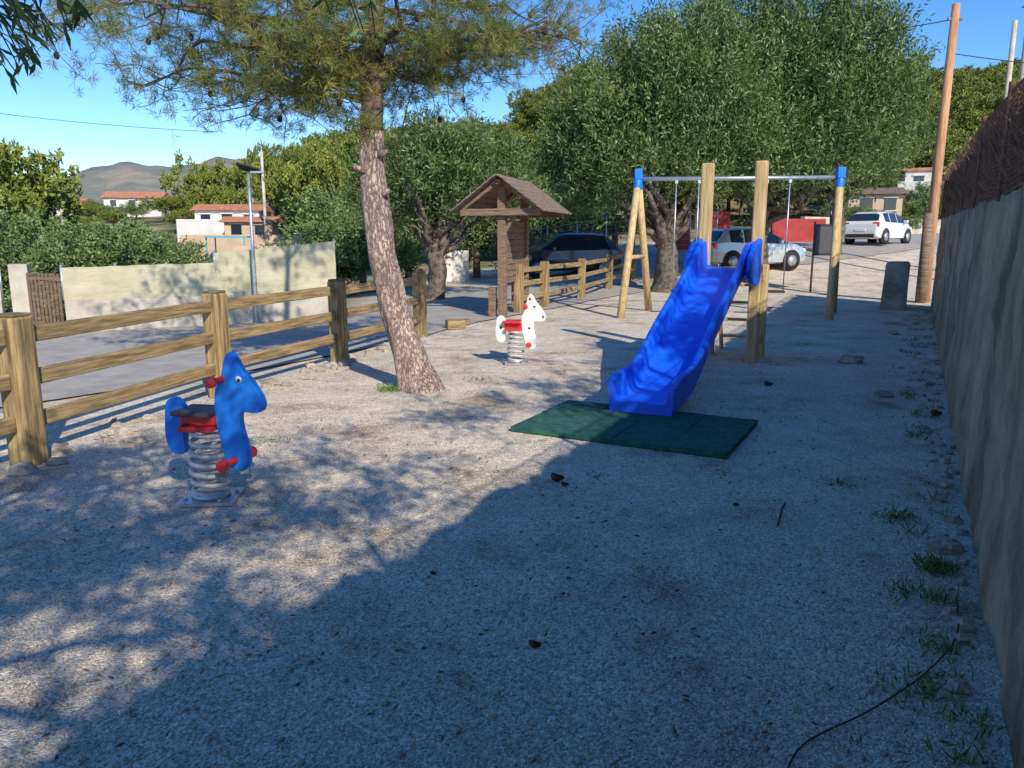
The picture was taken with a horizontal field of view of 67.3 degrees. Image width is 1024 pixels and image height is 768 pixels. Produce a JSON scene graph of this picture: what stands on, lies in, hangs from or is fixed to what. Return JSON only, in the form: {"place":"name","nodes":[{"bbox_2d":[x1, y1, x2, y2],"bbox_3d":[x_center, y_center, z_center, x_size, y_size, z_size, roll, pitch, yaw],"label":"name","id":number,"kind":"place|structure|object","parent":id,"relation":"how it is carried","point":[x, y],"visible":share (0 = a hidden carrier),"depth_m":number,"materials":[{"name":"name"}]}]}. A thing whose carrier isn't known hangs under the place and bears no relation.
{"place":"outdoors","nodes":[
{"label":"outdoors","id":0,"kind":"place"},
{"bbox_2d":[0,113,212,131],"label":"power line","id":1,"kind":"object","parent":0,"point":[106,124],"visible":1,"depth_m":57.82,"materials":[{"name":"black rubber"}]},
{"bbox_2d":[57,156,256,203],"bbox_3d":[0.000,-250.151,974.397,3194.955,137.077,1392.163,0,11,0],"label":"distant mountains","id":2,"kind":"structure","parent":0,"point":[97,182],"depth_m":1080.43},
{"bbox_2d":[444,250,468,281],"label":"wall","id":3,"kind":"structure","parent":0,"point":[457,263],"depth_m":30.09,"materials":[{"name":"white paint"}]},
{"bbox_2d":[0,233,938,406],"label":"road","id":4,"kind":"structure","parent":0,"point":[472,305],"depth_m":13.03,"materials":[{"name":"grey asphalt"}]},
{"bbox_2d":[236,162,265,324],"bbox_3d":[-4.883,-2.642,14.665,0.526,3.046,0.292,0,11,0],"label":"street lamp","id":5,"kind":"object","parent":4,"relation":"on","point":[252,170],"visible":0.95,"depth_m":14.59,"materials":[{"name":"metal"}]},
{"bbox_2d":[445,319,470,329],"bbox_3d":[-1.026,-1.177,14.633,0.380,0.180,1.103,1,11,3],"label":"timber block","id":6,"kind":"object","parent":4,"relation":"on","point":[454,324],"depth_m":14.17,"materials":[{"name":"brown wood"}]},
{"bbox_2d":[507,233,621,277],"bbox_3d":[1.913,-4.973,29.596,4.452,1.650,2.190,-4,11,-20],"label":"parked car","id":7,"kind":"object","parent":4,"relation":"on","point":[556,248],"visible":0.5,"depth_m":28.87,"materials":[{"name":"black paint"}]},
{"bbox_2d":[689,228,805,269],"bbox_3d":[8.887,-5.080,28.956,4.252,1.550,2.120,-4,11,-20],"label":"parked car","id":8,"kind":"object","parent":4,"relation":"on","point":[728,245],"visible":0.63,"depth_m":27.89,"materials":[{"name":"grey paint"}]},
{"bbox_2d":[844,211,911,244],"bbox_3d":[17.390,-7.381,36.455,4.003,1.510,2.090,-9,14,-41],"label":"parked car","id":9,"kind":"object","parent":4,"relation":"on","point":[882,227],"visible":0.94,"depth_m":35.34,"materials":[{"name":"white paint"}]},
{"bbox_2d":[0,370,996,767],"bbox_3d":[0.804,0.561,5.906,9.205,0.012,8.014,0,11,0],"label":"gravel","id":10,"kind":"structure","parent":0,"point":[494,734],"depth_m":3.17,"materials":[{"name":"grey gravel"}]},
{"bbox_2d":[7,346,994,767],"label":"fallen leaves","id":11,"kind":"object","parent":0,"point":[507,604],"visible":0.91,"depth_m":3.25,"materials":[{"name":"brown plant"}]},
{"bbox_2d":[0,128,1013,767],"bbox_3d":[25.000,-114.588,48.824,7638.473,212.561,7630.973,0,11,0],"label":"ground","id":12,"kind":"structure","parent":0,"point":[802,332],"depth_m":4.08,"materials":[{"name":"grey gravel"}]},
{"bbox_2d":[0,186,49,242],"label":"pine tree","id":13,"kind":"object","parent":12,"relation":"on","point":[19,196],"visible":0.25,"depth_m":24.76,"materials":[{"name":"green plant"}]},
{"bbox_2d":[0,237,54,306],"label":"olive tree","id":14,"kind":"object","parent":12,"relation":"on","point":[15,255],"visible":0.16,"depth_m":22.27,"materials":[{"name":"green plant"}]},
{"bbox_2d":[0,136,85,311],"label":"pine tree","id":15,"kind":"object","parent":12,"relation":"on","point":[46,184],"visible":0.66,"depth_m":27.55,"materials":[{"name":"green plant"}]},
{"bbox_2d":[0,211,102,320],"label":"olive tree","id":16,"kind":"object","parent":12,"relation":"on","point":[51,230],"visible":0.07,"depth_m":23.12,"materials":[{"name":"green plant"}]},
{"bbox_2d":[0,205,173,317],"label":"olive tree","id":17,"kind":"object","parent":12,"relation":"on","point":[52,258],"visible":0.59,"depth_m":21.89,"materials":[{"name":"green plant"}]},
{"bbox_2d":[61,215,210,296],"bbox_3d":[-11.833,-3.436,24.350,4.906,3.725,6.387,-6,12,-28],"label":"olive tree","id":18,"kind":"object","parent":12,"relation":"on","point":[183,256],"visible":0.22,"depth_m":23.40,"materials":[{"name":"green plant"}]},
{"bbox_2d":[103,198,170,216],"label":"walls","id":19,"kind":"structure","parent":12,"relation":"on","point":[123,202],"depth_m":93.19,"materials":[{"name":"white paint"}]},
{"bbox_2d":[100,191,168,197],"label":"roof","id":20,"kind":"structure","parent":19,"relation":"on","point":[118,194],"depth_m":94.01,"materials":[{"name":"tile"}]},
{"bbox_2d":[0,264,327,330],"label":"garden wall","id":21,"kind":"structure","parent":12,"relation":"on","point":[76,309],"depth_m":14.25,"materials":[{"name":"paint"}]},
{"bbox_2d":[26,273,63,324],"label":"metal gate","id":22,"kind":"structure","parent":21,"relation":"attached to","point":[42,278],"depth_m":13.77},
{"bbox_2d":[0,239,334,300],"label":"net posts","id":23,"kind":"object","parent":21,"relation":"on","point":[60,267],"visible":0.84,"depth_m":13.90,"materials":[{"name":"metal"}]},
{"bbox_2d":[0,241,335,300],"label":"netting","id":24,"kind":"object","parent":21,"relation":"on","point":[294,267],"visible":0.91,"depth_m":14.69,"materials":[{"name":"beige fabric"}]},
{"bbox_2d":[158,149,261,206],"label":"broadleaf tree","id":25,"kind":"object","parent":12,"relation":"on","point":[216,191],"visible":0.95,"depth_m":57.61,"materials":[{"name":"green plant"}]},
{"bbox_2d":[0,271,426,465],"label":"timber fence","id":26,"kind":"object","parent":12,"relation":"on","point":[27,418],"visible":0.89,"depth_m":6.92,"materials":[{"name":"brown wood"}]},
{"bbox_2d":[165,351,266,507],"bbox_3d":[-1.863,0.272,4.824,0.691,0.960,0.394,0,11,0],"label":"spring rider horse","id":27,"kind":"object","parent":12,"relation":"on","point":[238,392],"visible":1,"depth_m":4.80},
{"bbox_2d":[8,335,427,475],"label":"edging stones","id":28,"kind":"object","parent":12,"relation":"on","point":[22,468],"visible":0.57,"depth_m":6.80,"materials":[{"name":"grey stone"}]},
{"bbox_2d":[176,210,268,241],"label":"walls","id":29,"kind":"structure","parent":12,"relation":"on","point":[198,225],"depth_m":52.14,"materials":[{"name":"white paint"}]},
{"bbox_2d":[200,214,252,218],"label":"windows","id":30,"kind":"structure","parent":29,"relation":"attached to","point":[203,216],"depth_m":53.86,"materials":[{"name":"grey glass"}]},
{"bbox_2d":[199,213,254,213],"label":"window trim","id":31,"kind":"structure","parent":29,"relation":"attached to","point":[224,213],"depth_m":53.88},
{"bbox_2d":[189,204,272,211],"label":"roof","id":32,"kind":"structure","parent":29,"relation":"on","point":[238,207],"depth_m":54.62,"materials":[{"name":"tile"}]},
{"bbox_2d":[204,236,249,258],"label":"garden awning","id":33,"kind":"object","parent":12,"relation":"on","point":[215,237],"visible":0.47,"depth_m":42.56,"materials":[{"name":"teal metal"}]},
{"bbox_2d":[177,235,303,259],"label":"terrace wall","id":34,"kind":"structure","parent":12,"relation":"on","point":[228,244],"depth_m":48.80,"materials":[{"name":"white paint"}]},
{"bbox_2d":[224,222,279,234],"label":"walls","id":35,"kind":"structure","parent":12,"relation":"on","point":[273,228],"depth_m":49.53,"materials":[{"name":"beige paint"}]},
{"bbox_2d":[218,216,283,222],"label":"roof","id":36,"kind":"structure","parent":35,"relation":"on","point":[223,219],"depth_m":50.05,"materials":[{"name":"tile"}]},
{"bbox_2d":[260,152,267,242],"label":"concrete pole","id":37,"kind":"object","parent":12,"relation":"on","point":[264,204],"visible":0.65,"depth_m":48.65,"materials":[{"name":"grey concrete"}]},
{"bbox_2d":[247,139,298,231],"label":"tree","id":38,"kind":"object","parent":12,"relation":"on","point":[271,170],"visible":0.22,"depth_m":60.48,"materials":[{"name":"green plant"}]},
{"bbox_2d":[262,134,357,239],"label":"broadleaf tree","id":39,"kind":"object","parent":12,"relation":"on","point":[294,182],"visible":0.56,"depth_m":45.24,"materials":[{"name":"green plant"}]},
{"bbox_2d":[274,137,346,228],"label":"tree","id":40,"kind":"object","parent":12,"relation":"on","point":[294,149],"visible":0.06,"depth_m":56.92,"materials":[{"name":"green plant"}]},
{"bbox_2d":[257,233,369,284],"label":"olive tree","id":41,"kind":"object","parent":12,"relation":"on","point":[337,263],"visible":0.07,"depth_m":24.81,"materials":[{"name":"green plant"}]},
{"bbox_2d":[1,0,636,392],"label":"pine tree","id":42,"kind":"object","parent":12,"relation":"on","point":[327,59],"visible":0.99,"depth_m":7.83,"materials":[{"name":"green plant"}]},
{"bbox_2d":[272,184,426,292],"bbox_3d":[-5.051,-4.730,25.765,5.464,3.764,3.590,-2,11,-9],"label":"olive tree","id":43,"kind":"object","parent":12,"relation":"on","point":[352,238],"visible":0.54,"depth_m":25.00,"materials":[{"name":"green plant"}]},
{"bbox_2d":[328,117,396,184],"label":"tree","id":44,"kind":"object","parent":12,"relation":"on","point":[352,141],"visible":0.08,"depth_m":53.12,"materials":[{"name":"green plant"}]},
{"bbox_2d":[336,122,425,257],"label":"tree","id":45,"kind":"object","parent":12,"relation":"on","point":[342,184],"depth_m":41.78,"materials":[{"name":"green plant"}]},
{"bbox_2d":[313,193,486,277],"bbox_3d":[-4.433,-5.707,29.659,6.935,4.044,5.326,1,11,6],"label":"olive tree","id":46,"kind":"object","parent":12,"relation":"on","point":[342,211],"visible":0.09,"depth_m":29.08,"materials":[{"name":"green plant"}]},
{"bbox_2d":[331,98,561,299],"bbox_3d":[-1.582,-4.904,20.613,6.163,5.543,4.504,0,11,0],"label":"olive tree","id":47,"kind":"object","parent":12,"relation":"on","point":[451,168],"visible":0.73,"depth_m":19.94,"materials":[{"name":"green plant"}]},
{"bbox_2d":[5,180,943,320],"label":"valley vegetation","id":48,"kind":"object","parent":12,"relation":"on","point":[914,207],"visible":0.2,"depth_m":67.07,"materials":[{"name":"green plant"}]},
{"bbox_2d":[1,319,949,767],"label":"larger stones","id":49,"kind":"object","parent":12,"relation":"on","point":[401,755],"visible":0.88,"depth_m":3.03,"materials":[{"name":"grey stone"}]},
{"bbox_2d":[403,180,550,277],"bbox_3d":[-1.542,-6.560,32.595,6.750,4.649,4.435,-1,11,-4],"label":"olive tree","id":50,"kind":"object","parent":12,"relation":"on","point":[483,240],"visible":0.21,"depth_m":32.22,"materials":[{"name":"green plant"}]},
{"bbox_2d":[450,174,571,317],"bbox_3d":[0.044,-2.972,16.855,1.997,2.982,2.540,3,11,16],"label":"information board shelter","id":51,"kind":"object","parent":12,"relation":"on","point":[492,196],"visible":0.92,"depth_m":16.18,"materials":[{"name":"brown wood"}]},
{"bbox_2d":[0,0,1023,93],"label":"olive tree","id":52,"kind":"object","parent":12,"relation":"on","point":[15,7],"visible":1,"depth_m":2.42,"materials":[{"name":"green plant"}]},
{"bbox_2d":[495,294,545,364],"bbox_3d":[0.115,-0.733,10.220,0.674,0.932,0.380,0,11,0],"label":"spring rider horse","id":53,"kind":"object","parent":12,"relation":"on","point":[532,311],"visible":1,"depth_m":10.19},
{"bbox_2d":[496,184,606,244],"bbox_3d":[1.645,-7.295,35.370,6.059,4.380,5.769,-6,12,-30],"label":"olive tree","id":54,"kind":"object","parent":12,"relation":"on","point":[553,229],"visible":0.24,"depth_m":34.05,"materials":[{"name":"green plant"}]},
{"bbox_2d":[513,247,636,312],"bbox_3d":[2.222,-3.163,22.252,0.373,1.452,11.300,4,11,21],"label":"timber fence","id":55,"kind":"object","parent":12,"relation":"on","point":[544,280],"visible":0.81,"depth_m":19.70,"materials":[{"name":"brown wood"}]},
{"bbox_2d":[516,206,718,247],"bbox_3d":[4.575,-6.067,32.463,9.144,2.917,0.058,-3,11,-15],"label":"chain link fence","id":56,"kind":"object","parent":12,"relation":"on","point":[717,208],"visible":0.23,"depth_m":32.29,"materials":[{"name":"metal"}]},
{"bbox_2d":[561,166,685,246],"bbox_3d":[4.808,-8.636,36.879,4.434,4.649,6.750,-7,13,-33],"label":"olive tree","id":57,"kind":"object","parent":12,"relation":"on","point":[613,232],"visible":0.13,"depth_m":36.24,"materials":[{"name":"green plant"}]},
{"bbox_2d":[231,50,1020,261],"bbox_3d":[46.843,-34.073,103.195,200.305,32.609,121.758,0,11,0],"label":"broadleaf tree","id":58,"kind":"object","parent":12,"relation":"on","point":[977,93],"visible":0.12,"depth_m":82.42,"materials":[{"name":"green plant"}]},
{"bbox_2d":[252,318,1007,767],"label":"weeds","id":59,"kind":"object","parent":12,"relation":"on","point":[932,564],"visible":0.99,"depth_m":3.58,"materials":[{"name":"green plant"}]},
{"bbox_2d":[511,400,757,457],"bbox_3d":[1.098,0.365,6.796,1.858,0.049,1.245,6,12,27],"label":"rubber mat","id":60,"kind":"object","parent":12,"relation":"on","point":[703,434],"visible":0.91,"depth_m":6.61,"materials":[{"name":"green rubber"}]},
{"bbox_2d":[509,0,820,292],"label":"olive tree","id":61,"kind":"object","parent":12,"relation":"on","point":[657,130],"visible":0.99,"depth_m":21.80,"materials":[{"name":"green plant"}]},
{"bbox_2d":[430,381,941,647],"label":"pine cones","id":62,"kind":"object","parent":12,"relation":"on","point":[555,477],"visible":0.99,"depth_m":5.29,"materials":[{"name":"brown plant"}]},
{"bbox_2d":[606,160,769,415],"bbox_3d":[2.327,-1.345,9.163,0.848,2.740,5.084,5,12,26],"label":"playground slide","id":63,"kind":"object","parent":12,"relation":"on","point":[659,373],"visible":0.98,"depth_m":8.98,"materials":[{"name":"blue plastic"}]},
{"bbox_2d":[617,186,843,319],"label":"legs","id":64,"kind":"object","parent":12,"relation":"on","point":[637,205],"visible":0.83,"depth_m":16.34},
{"bbox_2d":[642,175,836,183],"bbox_3d":[4.830,-4.368,16.425,4.219,0.145,0.090,1,11,5],"label":"top bar","id":65,"kind":"object","parent":64,"relation":"on","point":[730,178],"visible":0.89,"depth_m":16.39,"materials":[{"name":"metal"}]},
{"bbox_2d":[672,183,790,289],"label":"chains","id":66,"kind":"object","parent":65,"relation":"hanging from","point":[697,230],"visible":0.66,"depth_m":16.63,"materials":[{"name":"metal"}]},
{"bbox_2d":[671,289,784,292],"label":"seats","id":67,"kind":"object","parent":66,"relation":"hanging from","point":[776,291],"visible":0.42,"depth_m":16.68,"materials":[{"name":"black rubber"}]},
{"bbox_2d":[633,167,845,189],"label":"blue caps","id":68,"kind":"object","parent":64,"relation":"on","point":[840,173],"visible":0.97,"depth_m":16.23,"materials":[{"name":"paint"}]},
{"bbox_2d":[675,211,825,249],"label":"red wall","id":69,"kind":"structure","parent":12,"relation":"on","point":[800,230],"depth_m":39.00,"materials":[{"name":"red paint"}]},
{"bbox_2d":[668,0,957,282],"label":"olive tree","id":70,"kind":"object","parent":12,"relation":"on","point":[841,90],"visible":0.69,"depth_m":23.46,"materials":[{"name":"green plant"}]},
{"bbox_2d":[809,222,832,291],"bbox_3d":[9.550,-3.854,23.675,0.630,2.250,0.113,0,11,0],"label":"notice sign","id":71,"kind":"object","parent":12,"relation":"on","point":[822,237],"visible":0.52,"depth_m":23.53,"materials":[{"name":"grey metal"}]},
{"bbox_2d":[778,102,918,254],"bbox_3d":[13.198,-8.655,32.005,7.107,6.728,5.515,0,11,0],"label":"olive tree","id":72,"kind":"object","parent":12,"relation":"on","point":[830,192],"visible":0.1,"depth_m":31.44,"materials":[{"name":"green plant"}]},
{"bbox_2d":[825,194,902,216],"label":"walls","id":73,"kind":"structure","parent":12,"relation":"on","point":[878,204],"depth_m":46.63,"materials":[{"name":"beige paint"}]},
{"bbox_2d":[822,187,909,197],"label":"roof","id":74,"kind":"structure","parent":73,"relation":"on","point":[893,190],"depth_m":47.08,"materials":[{"name":"tile"}]},
{"bbox_2d":[844,198,896,209],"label":"windows","id":75,"kind":"structure","parent":73,"relation":"attached to","point":[890,204],"depth_m":46.56,"materials":[{"name":"grey glass"}]},
{"bbox_2d":[859,196,898,210],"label":"window trim","id":76,"kind":"structure","parent":73,"relation":"attached to","point":[885,197],"depth_m":46.40,"materials":[{"name":"white paint"}]},
{"bbox_2d":[777,503,958,767],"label":"dry twig","id":77,"kind":"object","parent":12,"relation":"on","point":[858,716],"visible":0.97,"depth_m":2.77,"materials":[{"name":"brown wood"}]},
{"bbox_2d":[801,217,940,236],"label":"roadside wall","id":78,"kind":"structure","parent":12,"relation":"on","point":[916,231],"depth_m":47.66,"materials":[{"name":"paint"}]},
{"bbox_2d":[879,261,909,310],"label":"stone buttress","id":79,"kind":"structure","parent":12,"relation":"on","point":[895,287],"depth_m":18.18,"materials":[{"name":"grey stone"}]},
{"bbox_2d":[837,309,975,693],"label":"fallen stones","id":80,"kind":"object","parent":12,"relation":"on","point":[946,546],"visible":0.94,"depth_m":4.18,"materials":[{"name":"grey stone"}]},
{"bbox_2d":[896,170,946,194],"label":"walls","id":81,"kind":"structure","parent":12,"relation":"on","point":[908,180],"depth_m":54.48,"materials":[{"name":"white paint"}]},
{"bbox_2d":[900,167,947,175],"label":"roof","id":82,"kind":"structure","parent":81,"relation":"on","point":[919,169],"depth_m":54.55,"materials":[{"name":"tile"}]},
{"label":"window trim","id":83,"kind":"object","parent":81,"relation":"attached to","visible":0},
{"bbox_2d":[914,174,944,180],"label":"windows","id":84,"kind":"structure","parent":83,"relation":"attached to","point":[918,178],"depth_m":54.69,"materials":[{"name":"grey glass"}]},
{"bbox_2d":[914,3,962,302],"bbox_3d":[10.839,-5.715,19.611,0.637,7.453,0.310,-8,13,-35],"label":"utility pole","id":85,"kind":"object","parent":12,"relation":"on","point":[926,258],"visible":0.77,"depth_m":19.66,"materials":[{"name":"brown wood"}]},
{"bbox_2d":[477,20,946,74],"bbox_3d":[2.491,-16.160,37.859,0.022,7.022,43.090,-5,12,-23],"label":"power line","id":86,"kind":"object","parent":85,"relation":"attached to","point":[826,41],"visible":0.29,"depth_m":21.28,"materials":[{"name":"black rubber"}]},
{"bbox_2d":[955,54,1023,62],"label":"power line","id":87,"kind":"object","parent":85,"relation":"attached to","point":[989,58],"visible":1,"depth_m":19.42,"materials":[{"name":"black rubber"}]},
{"bbox_2d":[931,185,1023,767],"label":"boundary wall","id":88,"kind":"structure","parent":12,"relation":"on","point":[977,306],"depth_m":4.10,"materials":[{"name":"grey concrete"}]},
{"bbox_2d":[939,78,1023,218],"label":"wire fence","id":89,"kind":"object","parent":88,"relation":"on","point":[988,164],"visible":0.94,"depth_m":5.96,"materials":[{"name":"brown metal"}]},
{"bbox_2d":[1003,20,1017,99],"bbox_3d":[15.600,-7.191,24.593,0.220,8.300,0.209,0,11,0],"label":"concrete pole","id":90,"kind":"object","parent":12,"relation":"on","point":[1011,52],"visible":0.34,"depth_m":23.97,"materials":[{"name":"grey concrete"}]},
{"bbox_2d":[1019,40,1023,81],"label":"concrete pole","id":91,"kind":"object","parent":12,"relation":"on","point":[1021,76],"depth_m":25.45,"materials":[{"name":"grey concrete"}]},
{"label":"walls","id":92,"kind":"object","parent":12,"relation":"on","visible":0},
{"bbox_2d":[43,198,95,204],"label":"roof","id":93,"kind":"structure","parent":92,"relation":"on","point":[83,199],"depth_m":109.19,"materials":[{"name":"tile"}]},
{"bbox_2d":[0,0,1023,176],"label":"sky","id":94,"kind":"structure","parent":0,"point":[985,28],"materials":[{"name":"blue"}]},
{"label":"window trim","id":95,"kind":"object","parent":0,"visible":0},
{"bbox_2d":[110,200,150,206],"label":"windows","id":96,"kind":"structure","parent":95,"relation":"attached to","point":[112,202],"depth_m":92.69,"materials":[{"name":"grey glass"}]},
{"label":"window trim","id":97,"kind":"object","parent":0,"visible":0},
{"bbox_2d":[231,225,263,234],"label":"windows","id":98,"kind":"structure","parent":97,"relation":"attached to","point":[237,229],"depth_m":49.45,"materials":[{"name":"grey glass"}]}
]}

